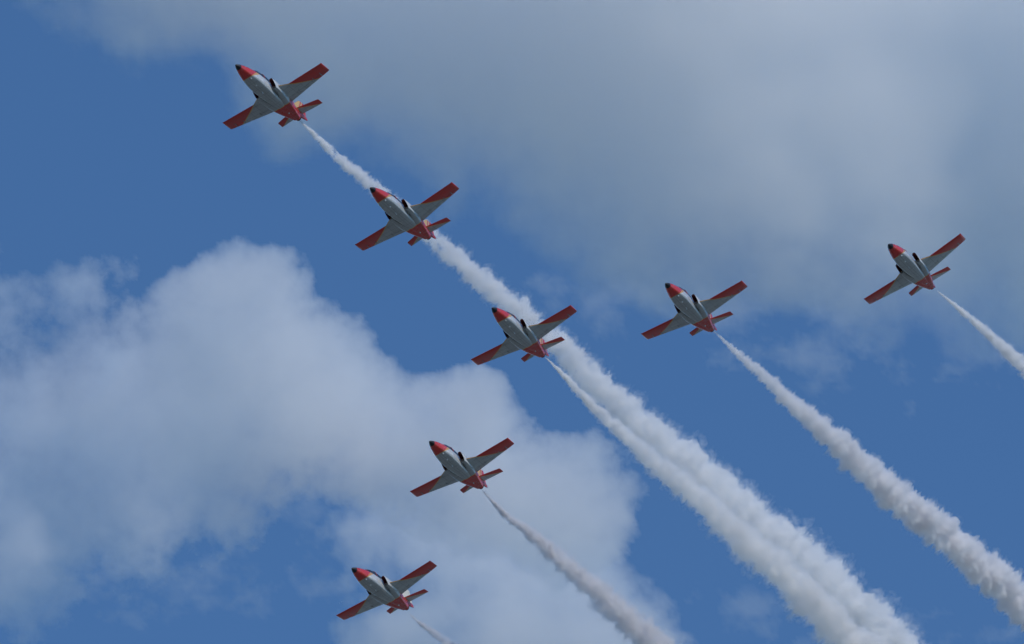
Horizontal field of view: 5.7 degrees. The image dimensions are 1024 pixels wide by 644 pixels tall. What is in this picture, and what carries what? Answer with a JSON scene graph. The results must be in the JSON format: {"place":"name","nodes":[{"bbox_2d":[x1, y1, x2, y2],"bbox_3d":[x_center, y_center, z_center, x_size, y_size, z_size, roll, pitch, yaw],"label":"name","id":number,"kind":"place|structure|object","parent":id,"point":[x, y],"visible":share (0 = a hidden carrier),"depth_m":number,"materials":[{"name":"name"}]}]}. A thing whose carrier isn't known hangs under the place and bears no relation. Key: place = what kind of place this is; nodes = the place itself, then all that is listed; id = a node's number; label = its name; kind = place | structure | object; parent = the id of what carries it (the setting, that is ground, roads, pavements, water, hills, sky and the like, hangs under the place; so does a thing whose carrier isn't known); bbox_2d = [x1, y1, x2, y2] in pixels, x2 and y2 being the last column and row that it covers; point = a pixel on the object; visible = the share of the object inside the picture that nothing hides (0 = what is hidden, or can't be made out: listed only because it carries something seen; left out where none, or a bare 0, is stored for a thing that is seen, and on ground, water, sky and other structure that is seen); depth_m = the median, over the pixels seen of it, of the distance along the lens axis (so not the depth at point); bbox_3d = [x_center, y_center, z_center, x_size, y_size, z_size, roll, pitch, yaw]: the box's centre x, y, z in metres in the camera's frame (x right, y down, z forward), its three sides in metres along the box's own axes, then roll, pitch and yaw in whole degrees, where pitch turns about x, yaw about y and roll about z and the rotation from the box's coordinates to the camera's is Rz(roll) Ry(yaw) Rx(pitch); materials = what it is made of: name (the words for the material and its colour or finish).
{"place":"outdoors","nodes":[
{"label":"outdoors","id":0,"kind":"place"},
{"bbox_2d":[222,63,328,128],"bbox_3d":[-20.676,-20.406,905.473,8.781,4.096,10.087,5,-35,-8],"label":"jet aircraft","id":1,"kind":"object","parent":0,"point":[271,95],"visible":1,"depth_m":904.36,"materials":[{"name":"paint"}]},
{"bbox_2d":[336,561,436,619],"bbox_3d":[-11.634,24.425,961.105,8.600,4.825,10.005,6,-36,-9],"label":"jet aircraft","id":2,"kind":"object","parent":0,"point":[393,595],"visible":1,"depth_m":959.85,"materials":[{"name":"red metal"}]},
{"bbox_2d":[355,182,458,250],"bbox_3d":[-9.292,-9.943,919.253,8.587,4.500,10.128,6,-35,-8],"label":"jet aircraft","id":3,"kind":"object","parent":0,"point":[403,215],"visible":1,"depth_m":918.23,"materials":[{"name":"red metal"}]},
{"bbox_2d":[410,438,513,496],"bbox_3d":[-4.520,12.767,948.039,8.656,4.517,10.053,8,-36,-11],"label":"jet aircraft","id":4,"kind":"object","parent":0,"point":[461,467],"visible":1,"depth_m":946.90,"materials":[{"name":"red metal"}]},
{"bbox_2d":[0,0,1023,643],"label":"sky","id":5,"kind":"structure","parent":0,"point":[218,407],"materials":[{"name":"blue"}]},
{"bbox_2d":[471,305,576,364],"bbox_3d":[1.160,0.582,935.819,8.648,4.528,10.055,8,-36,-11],"label":"jet aircraft","id":6,"kind":"object","parent":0,"point":[523,335],"visible":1,"depth_m":934.70,"materials":[{"name":"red metal"}]},
{"bbox_2d":[641,280,746,338],"bbox_3d":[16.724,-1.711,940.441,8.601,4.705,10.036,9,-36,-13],"label":"jet aircraft","id":7,"kind":"object","parent":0,"point":[695,310],"visible":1,"depth_m":939.31,"materials":[{"name":"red metal"}]},
{"bbox_2d":[864,234,964,303],"bbox_3d":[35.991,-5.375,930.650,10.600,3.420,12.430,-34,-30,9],"label":"jet aircraft","id":8,"kind":"object","parent":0,"point":[910,269],"visible":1,"depth_m":930.17,"materials":[{"name":"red metal"}]}
]}

